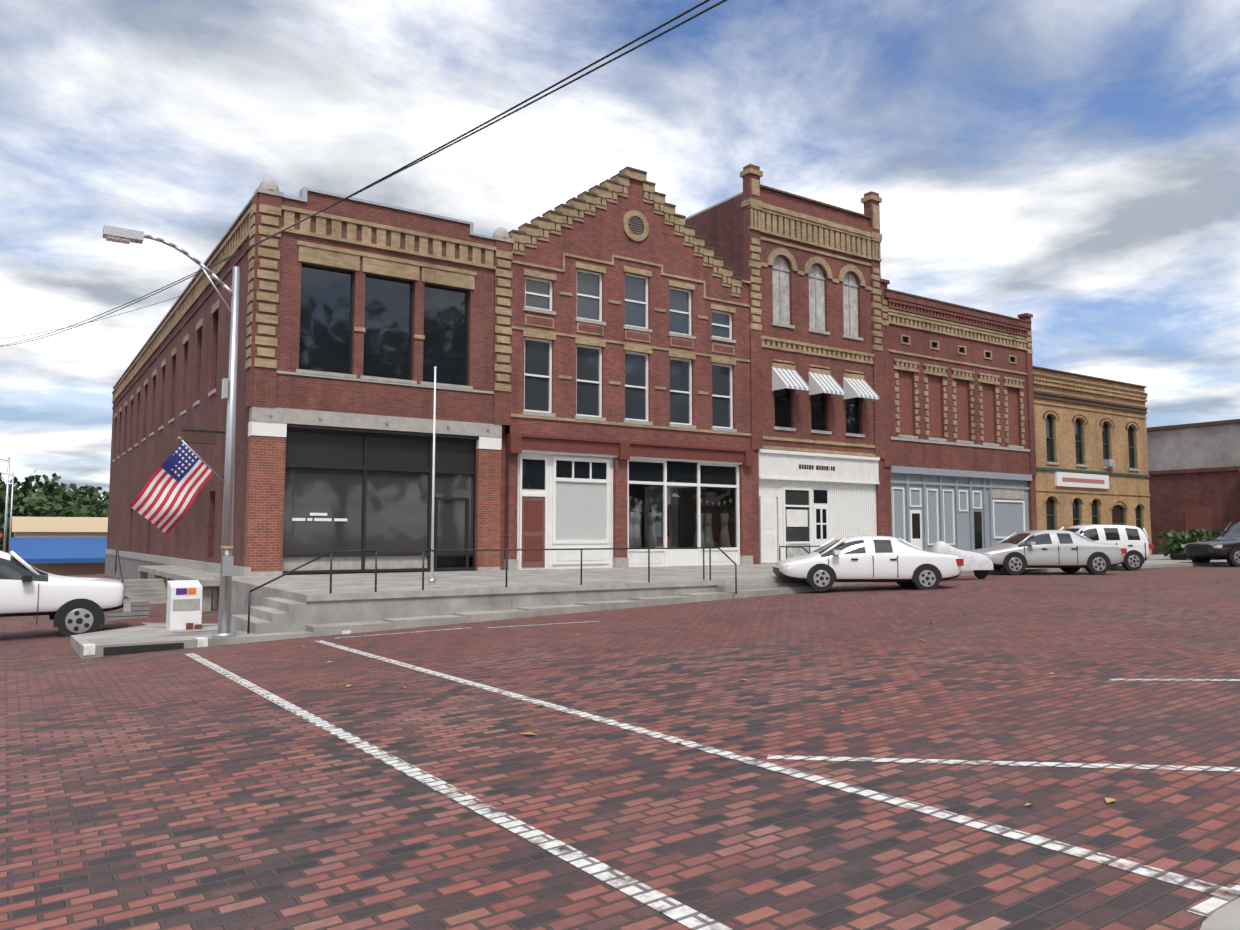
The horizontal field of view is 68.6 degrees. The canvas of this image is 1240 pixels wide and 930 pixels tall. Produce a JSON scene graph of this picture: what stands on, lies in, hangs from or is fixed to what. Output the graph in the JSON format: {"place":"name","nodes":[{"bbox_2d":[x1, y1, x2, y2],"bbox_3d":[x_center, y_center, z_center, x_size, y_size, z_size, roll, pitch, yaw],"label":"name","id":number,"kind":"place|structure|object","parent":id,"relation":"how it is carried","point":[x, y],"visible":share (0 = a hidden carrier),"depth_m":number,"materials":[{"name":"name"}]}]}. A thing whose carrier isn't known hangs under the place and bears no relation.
{"place":"outdoors","nodes":[
{"label":"outdoors","id":0,"kind":"place"},
{"bbox_2d":[0,0,726,346],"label":"overhead wires","id":1,"kind":"object","parent":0,"point":[440,148],"visible":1,"depth_m":11.53,"materials":[{"name":"black"}]},
{"bbox_2d":[0,565,1239,929],"bbox_3d":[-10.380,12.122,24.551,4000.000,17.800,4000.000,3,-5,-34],"label":"street ground","id":2,"kind":"structure","parent":0,"point":[178,789],"depth_m":6.88,"materials":[{"name":"red brick"}]},
{"bbox_2d":[0,457,13,552],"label":"poles","id":3,"kind":"object","parent":2,"relation":"on","point":[5,521],"visible":0.77,"depth_m":62.12,"materials":[{"name":"silver metal"}]},
{"bbox_2d":[0,473,26,525],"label":"tree","id":4,"kind":"object","parent":2,"relation":"on","point":[18,494],"visible":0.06,"depth_m":98.50,"materials":[{"name":"green plant"}]},
{"bbox_2d":[0,482,76,552],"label":"tree","id":5,"kind":"object","parent":2,"relation":"on","point":[20,508],"visible":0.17,"depth_m":94.68,"materials":[{"name":"green plant"}]},
{"bbox_2d":[2,470,106,516],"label":"tree","id":6,"kind":"object","parent":2,"relation":"on","point":[58,498],"visible":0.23,"depth_m":112.56,"materials":[{"name":"green plant"}]},
{"bbox_2d":[9,516,107,575],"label":"building","id":7,"kind":"structure","parent":2,"relation":"on","point":[64,546],"depth_m":67.02,"materials":[{"name":"blue"}]},
{"bbox_2d":[0,550,130,636],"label":"car","id":8,"kind":"object","parent":2,"relation":"on","point":[69,605],"visible":1,"depth_m":18.93,"materials":[{"name":"white metal"}]},
{"bbox_2d":[66,484,108,516],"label":"tree","id":9,"kind":"object","parent":2,"relation":"on","point":[103,503],"visible":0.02,"depth_m":135.06,"materials":[{"name":"green plant"}]},
{"bbox_2d":[105,178,513,578],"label":"building","id":10,"kind":"structure","parent":2,"relation":"on","point":[359,320],"depth_m":28.28,"materials":[{"name":"brick"}]},
{"bbox_2d":[185,579,1239,929],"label":"road markings","id":11,"kind":"object","parent":2,"relation":"on","point":[1221,909],"visible":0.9,"depth_m":5.77,"materials":[{"name":"paint"}]},
{"bbox_2d":[212,554,1226,633],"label":"raised sidewalk","id":12,"kind":"structure","parent":2,"relation":"on","point":[289,603],"depth_m":21.00,"materials":[{"name":"concrete"}]},
{"bbox_2d":[428,366,436,582],"bbox_3d":[-4.506,0.209,21.954,0.171,5.250,0.180,3,-5,-34],"label":"flagpole","id":13,"kind":"object","parent":12,"relation":"on","point":[431,580],"visible":1,"depth_m":21.91,"materials":[{"name":"silver metal"}]},
{"bbox_2d":[500,166,753,569],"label":"building","id":14,"kind":"structure","parent":12,"relation":"on","point":[629,427],"depth_m":32.97,"materials":[{"name":"brick"}]},
{"bbox_2d":[685,164,884,563],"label":"building","id":15,"kind":"structure","parent":12,"relation":"on","point":[808,268],"depth_m":38.27,"materials":[{"name":"brick"}]},
{"bbox_2d":[880,279,1036,551],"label":"building","id":16,"kind":"structure","parent":12,"relation":"on","point":[959,464],"depth_m":43.63,"materials":[{"name":"brick"}]},
{"bbox_2d":[773,535,963,590],"bbox_3d":[6.531,2.602,24.285,4.767,1.438,2.043,0,-4,0],"label":"white sedan car","id":17,"kind":"object","parent":2,"relation":"on","point":[859,558],"visible":1,"depth_m":23.45,"materials":[{"name":"white metal"}]},
{"bbox_2d":[931,541,993,578],"bbox_3d":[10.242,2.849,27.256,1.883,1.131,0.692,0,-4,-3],"label":"car","id":18,"kind":"object","parent":2,"relation":"on","point":[980,565],"visible":0.58,"depth_m":27.04,"materials":[{"name":"white metal"}]},
{"bbox_2d":[970,530,1126,574],"bbox_3d":[14.189,2.919,30.539,4.926,1.478,2.104,0,-4,-4],"label":"silver sedan","id":19,"kind":"object","parent":2,"relation":"on","point":[1062,550],"visible":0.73,"depth_m":29.71,"materials":[{"name":"grey metal"}]},
{"bbox_2d":[1033,366,1151,554],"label":"building","id":20,"kind":"structure","parent":2,"relation":"on","point":[1091,450],"depth_m":50.15,"materials":[{"name":"brick"}]},
{"bbox_2d":[1059,524,1153,570],"bbox_3d":[17.478,3.084,34.080,4.350,1.700,2.084,0,-4,-4],"label":"white suv","id":21,"kind":"object","parent":2,"relation":"on","point":[1135,542],"visible":0.31,"depth_m":33.37,"materials":[{"name":"white metal"}]},
{"bbox_2d":[1154,528,1224,559],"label":"hedge bush","id":22,"kind":"object","parent":2,"relation":"on","point":[1174,539],"visible":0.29,"depth_m":42.61,"materials":[{"name":"green plant"}]},
{"bbox_2d":[1146,419,1239,554],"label":"building","id":23,"kind":"structure","parent":2,"relation":"on","point":[1194,474],"depth_m":60.34,"materials":[{"name":"brick"}]},
{"bbox_2d":[1181,522,1239,566],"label":"car","id":24,"kind":"object","parent":2,"relation":"on","point":[1225,544],"visible":1,"depth_m":37.65,"materials":[{"name":"black metal"}]},
{"bbox_2d":[0,0,1239,499],"label":"sky","id":25,"kind":"structure","parent":0,"point":[1072,165],"materials":[{"name":"blue"}]},
{"bbox_2d":[70,561,1228,658],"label":"curb","id":26,"kind":"structure","parent":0,"point":[149,637],"depth_m":17.88,"materials":[{"name":"concrete"}]},
{"bbox_2d":[105,594,166,620],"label":"steps","id":27,"kind":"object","parent":26,"relation":"on","point":[140,608],"visible":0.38,"depth_m":22.52,"materials":[{"name":"concrete"}]},
{"bbox_2d":[115,544,219,611],"bbox_3d":[-14.913,4.099,29.488,2.705,3.068,13.806,3,-5,-34],"label":"side landing","id":28,"kind":"object","parent":26,"relation":"on","point":[153,590],"visible":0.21,"depth_m":28.44,"materials":[{"name":"concrete"}]},
{"bbox_2d":[102,225,239,637],"bbox_3d":[-7.851,-0.502,15.910,2.353,7.092,0.532,3,-5,-34],"label":"street light","id":29,"kind":"object","parent":26,"relation":"on","point":[128,236],"visible":1,"depth_m":16.35,"materials":[{"name":"silver metal"}]},
{"bbox_2d":[129,442,213,534],"bbox_3d":[-7.752,0.401,15.726,0.197,1.631,1.404,-4,-6,43],"label":"us flag","id":30,"kind":"object","parent":29,"relation":"attached to","point":[180,477],"visible":1,"depth_m":15.69,"materials":[{"name":"multicoloured fabric"}]},
{"bbox_2d":[166,580,202,629],"bbox_3d":[-8.940,2.877,18.655,0.582,0.983,0.704,3,-5,-34],"label":"drop box","id":31,"kind":"object","parent":26,"relation":"on","point":[184,606],"visible":0.9,"depth_m":18.49,"materials":[{"name":"white metal"}]},
{"bbox_2d":[247,546,819,633],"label":"railings","id":32,"kind":"object","parent":26,"relation":"on","point":[375,551],"visible":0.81,"depth_m":19.93,"materials":[{"name":"grey metal"}]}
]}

